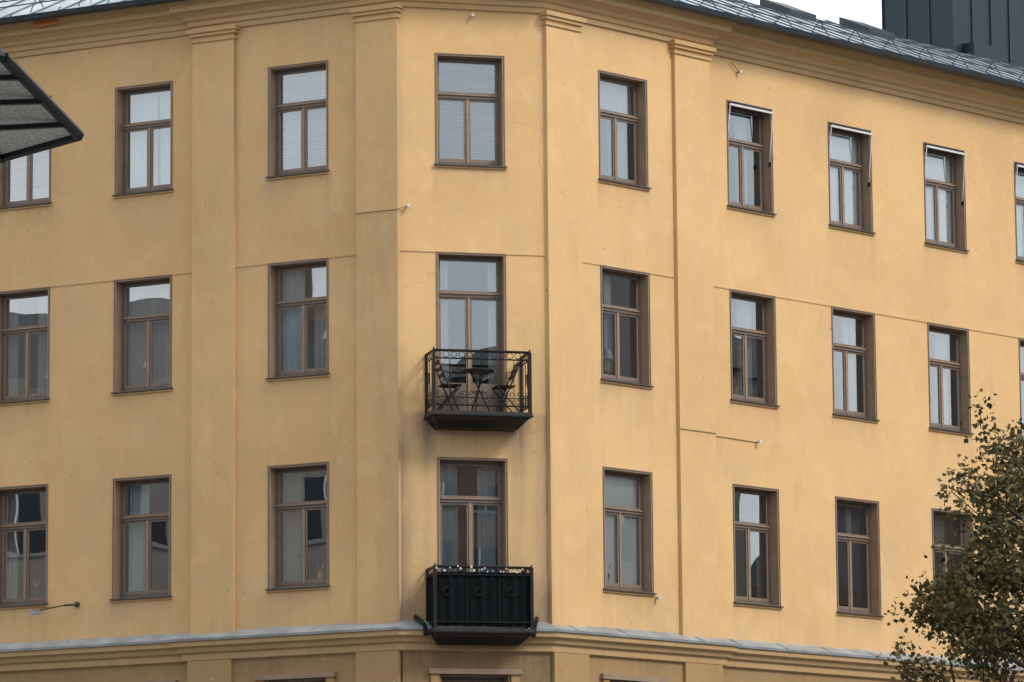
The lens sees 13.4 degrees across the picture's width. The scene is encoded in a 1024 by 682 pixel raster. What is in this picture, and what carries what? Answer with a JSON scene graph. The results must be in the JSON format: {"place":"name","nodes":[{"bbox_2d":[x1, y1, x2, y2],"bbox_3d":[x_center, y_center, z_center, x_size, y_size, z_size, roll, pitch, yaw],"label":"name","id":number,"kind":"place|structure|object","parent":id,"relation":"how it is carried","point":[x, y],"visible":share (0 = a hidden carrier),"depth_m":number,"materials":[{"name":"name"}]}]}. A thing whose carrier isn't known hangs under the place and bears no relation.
{"place":"outdoors","nodes":[
{"label":"outdoors","id":0,"kind":"place"},
{"bbox_2d":[745,0,881,28],"label":"sky","id":1,"kind":"structure","parent":0,"point":[869,12],"materials":[{"name":"white"}]},
{"bbox_2d":[876,388,1023,681],"bbox_3d":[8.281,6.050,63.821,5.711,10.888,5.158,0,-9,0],"label":"street tree","id":2,"kind":"object","parent":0,"point":[989,629],"visible":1,"depth_m":63.75,"materials":[{"name":"green plant"}]},
{"label":"ground","id":3,"kind":"structure","parent":0,"visible":0},
{"bbox_2d":[402,652,402,681],"bbox_3d":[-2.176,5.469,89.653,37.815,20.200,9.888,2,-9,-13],"label":"walls","id":4,"kind":"structure","parent":3,"relation":"on","point":[402,666],"depth_m":94.22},
{"bbox_2d":[0,7,1023,662],"bbox_3d":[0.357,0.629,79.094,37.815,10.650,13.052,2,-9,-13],"label":"facade walls","id":5,"kind":"structure","parent":4,"relation":"attached to","point":[80,441],"depth_m":74.62,"materials":[{"name":"yellow paint"}]},
{"bbox_2d":[29,13,761,637],"bbox_3d":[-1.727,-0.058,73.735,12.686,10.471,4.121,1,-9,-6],"label":"wall fittings","id":6,"kind":"object","parent":5,"relation":"attached to","point":[419,619],"depth_m":73.63,"materials":[{"name":"black metal"}]},
{"bbox_2d":[186,2,718,638],"bbox_3d":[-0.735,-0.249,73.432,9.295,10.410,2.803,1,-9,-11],"label":"pilasters","id":7,"kind":"object","parent":5,"relation":"attached to","point":[378,396],"visible":1,"depth_m":73.13,"materials":[{"name":"yellow paint"}]},
{"bbox_2d":[423,347,533,431],"bbox_3d":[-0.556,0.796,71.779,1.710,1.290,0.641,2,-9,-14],"label":"balcony","id":8,"kind":"structure","parent":5,"relation":"attached to","point":[473,420],"depth_m":71.58,"materials":[{"name":"black metal"}]},
{"bbox_2d":[436,359,461,410],"bbox_3d":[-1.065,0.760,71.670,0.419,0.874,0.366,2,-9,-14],"label":"folding chair","id":9,"kind":"object","parent":8,"relation":"on","point":[447,385],"visible":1,"depth_m":71.62,"materials":[{"name":"black metal"}]},
{"bbox_2d":[463,368,493,410],"bbox_3d":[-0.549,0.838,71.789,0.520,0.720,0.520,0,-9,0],"label":"bistro table","id":10,"kind":"object","parent":8,"relation":"on","point":[471,371],"visible":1,"depth_m":71.78,"materials":[{"name":"black metal"}]},
{"bbox_2d":[492,362,520,411],"bbox_3d":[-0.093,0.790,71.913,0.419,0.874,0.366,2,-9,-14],"label":"folding chair","id":11,"kind":"object","parent":8,"relation":"on","point":[505,387],"visible":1,"depth_m":71.85,"materials":[{"name":"black metal"}]},
{"bbox_2d":[426,563,535,645],"bbox_3d":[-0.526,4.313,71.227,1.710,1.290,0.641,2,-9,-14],"label":"balcony","id":12,"kind":"structure","parent":5,"relation":"attached to","point":[483,599],"depth_m":71.01,"materials":[{"name":"black metal"}]},
{"bbox_2d":[0,163,1023,622],"bbox_3d":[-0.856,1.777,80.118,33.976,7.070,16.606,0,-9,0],"label":"window sills","id":13,"kind":"structure","parent":5,"relation":"attached to","point":[310,587],"depth_m":74.58,"materials":[{"name":"metal"}]},
{"bbox_2d":[0,53,1023,617],"bbox_3d":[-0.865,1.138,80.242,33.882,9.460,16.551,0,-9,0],"label":"window frames","id":14,"kind":"structure","parent":5,"relation":"attached to","point":[640,315],"depth_m":74.66,"materials":[{"name":"brown wood"}]},
{"bbox_2d":[4,63,1023,608],"bbox_3d":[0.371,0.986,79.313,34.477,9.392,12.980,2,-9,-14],"label":"windows","id":15,"kind":"structure","parent":14,"relation":"attached to","point":[458,77],"depth_m":75.21,"materials":[{"name":"glass"}]},
{"bbox_2d":[8,63,610,200],"bbox_3d":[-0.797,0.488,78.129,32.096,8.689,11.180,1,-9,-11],"label":"venetian blinds","id":16,"kind":"object","parent":15,"relation":"on","point":[325,126],"visible":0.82,"depth_m":73.54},
{"bbox_2d":[32,329,944,597],"bbox_3d":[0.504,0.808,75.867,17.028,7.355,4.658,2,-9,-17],"label":"sill lamps and pots","id":17,"kind":"object","parent":15,"relation":"on","point":[608,355],"visible":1,"depth_m":74.56,"materials":[{"name":"white plastic"}]},
{"bbox_2d":[5,81,1023,606],"bbox_3d":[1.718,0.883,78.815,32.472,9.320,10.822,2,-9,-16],"label":"curtains","id":18,"kind":"object","parent":14,"relation":"attached to","point":[155,299],"visible":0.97,"depth_m":74.80,"materials":[{"name":"white fabric"}]},
{"bbox_2d":[728,101,1023,205],"bbox_3d":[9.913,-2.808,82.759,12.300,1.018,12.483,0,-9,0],"label":"window awnings","id":19,"kind":"object","parent":14,"relation":"attached to","point":[833,125],"depth_m":79.11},
{"bbox_2d":[0,0,1023,123],"bbox_3d":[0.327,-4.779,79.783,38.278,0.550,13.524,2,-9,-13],"label":"cornice","id":20,"kind":"structure","parent":5,"relation":"attached to","point":[772,49],"depth_m":75.78,"materials":[{"name":"yellow paint"}]},
{"bbox_2d":[33,18,56,26],"bbox_3d":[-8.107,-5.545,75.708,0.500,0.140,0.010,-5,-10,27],"label":"primed fascia patch","id":21,"kind":"object","parent":20,"relation":"attached to","point":[52,21],"visible":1,"depth_m":75.70,"materials":[{"name":"orange paint"}]},
{"bbox_2d":[0,0,1023,81],"bbox_3d":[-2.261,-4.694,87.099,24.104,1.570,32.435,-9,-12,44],"label":"metal roof","id":22,"kind":"structure","parent":20,"relation":"on","point":[36,7],"depth_m":79.22,"materials":[{"name":"grey metal"}]},
{"bbox_2d":[0,0,1023,89],"bbox_3d":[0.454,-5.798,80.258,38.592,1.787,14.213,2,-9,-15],"label":"gutter and snow guards","id":23,"kind":"object","parent":22,"relation":"on","point":[789,10],"visible":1,"depth_m":78.22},
{"bbox_2d":[0,0,1023,81],"bbox_3d":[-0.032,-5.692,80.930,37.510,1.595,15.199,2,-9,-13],"label":"standing seams","id":24,"kind":"object","parent":22,"relation":"on","point":[782,25],"visible":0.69,"depth_m":80.84,"materials":[{"name":"grey metal"}]},
{"bbox_2d":[881,0,1023,67],"bbox_3d":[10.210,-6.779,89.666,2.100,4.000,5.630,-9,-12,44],"label":"clad roof plant room","id":25,"kind":"object","parent":22,"relation":"on","point":[990,29],"visible":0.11,"depth_m":87.77,"materials":[{"name":"grey metal"}]},
{"bbox_2d":[49,250,1018,337],"bbox_3d":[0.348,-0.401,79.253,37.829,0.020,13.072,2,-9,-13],"label":"lintel band","id":26,"kind":"object","parent":5,"relation":"attached to","point":[544,255],"visible":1,"depth_m":74.95,"materials":[{"name":"yellow paint"}]},
{"bbox_2d":[0,650,901,681],"bbox_3d":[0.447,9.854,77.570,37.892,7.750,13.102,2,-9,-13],"label":"walls","id":27,"kind":"structure","parent":3,"relation":"on","point":[379,666],"depth_m":72.29,"materials":[{"name":"yellow paint"}]},
{"bbox_2d":[140,668,668,681],"bbox_3d":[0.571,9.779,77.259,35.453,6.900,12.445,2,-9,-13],"label":"window frames","id":28,"kind":"structure","parent":27,"relation":"in","point":[460,675],"depth_m":71.56,"materials":[{"name":"brown paint"}]},
{"bbox_2d":[0,620,1023,681],"bbox_3d":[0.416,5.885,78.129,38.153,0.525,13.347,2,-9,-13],"label":"string cornice","id":29,"kind":"structure","parent":27,"relation":"on","point":[337,639],"depth_m":73.23,"materials":[{"name":"paint"}]},
{"bbox_3d":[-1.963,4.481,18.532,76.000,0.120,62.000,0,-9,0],"label":"square paving","id":30,"kind":"structure","parent":0,"visible":0},
{"bbox_2d":[0,47,83,163],"bbox_3d":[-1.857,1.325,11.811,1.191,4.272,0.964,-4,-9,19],"label":"parasol","id":31,"kind":"object","parent":30,"relation":"on","point":[35,118],"visible":1,"depth_m":12.15,"materials":[{"name":"grey fabric"}]}
]}

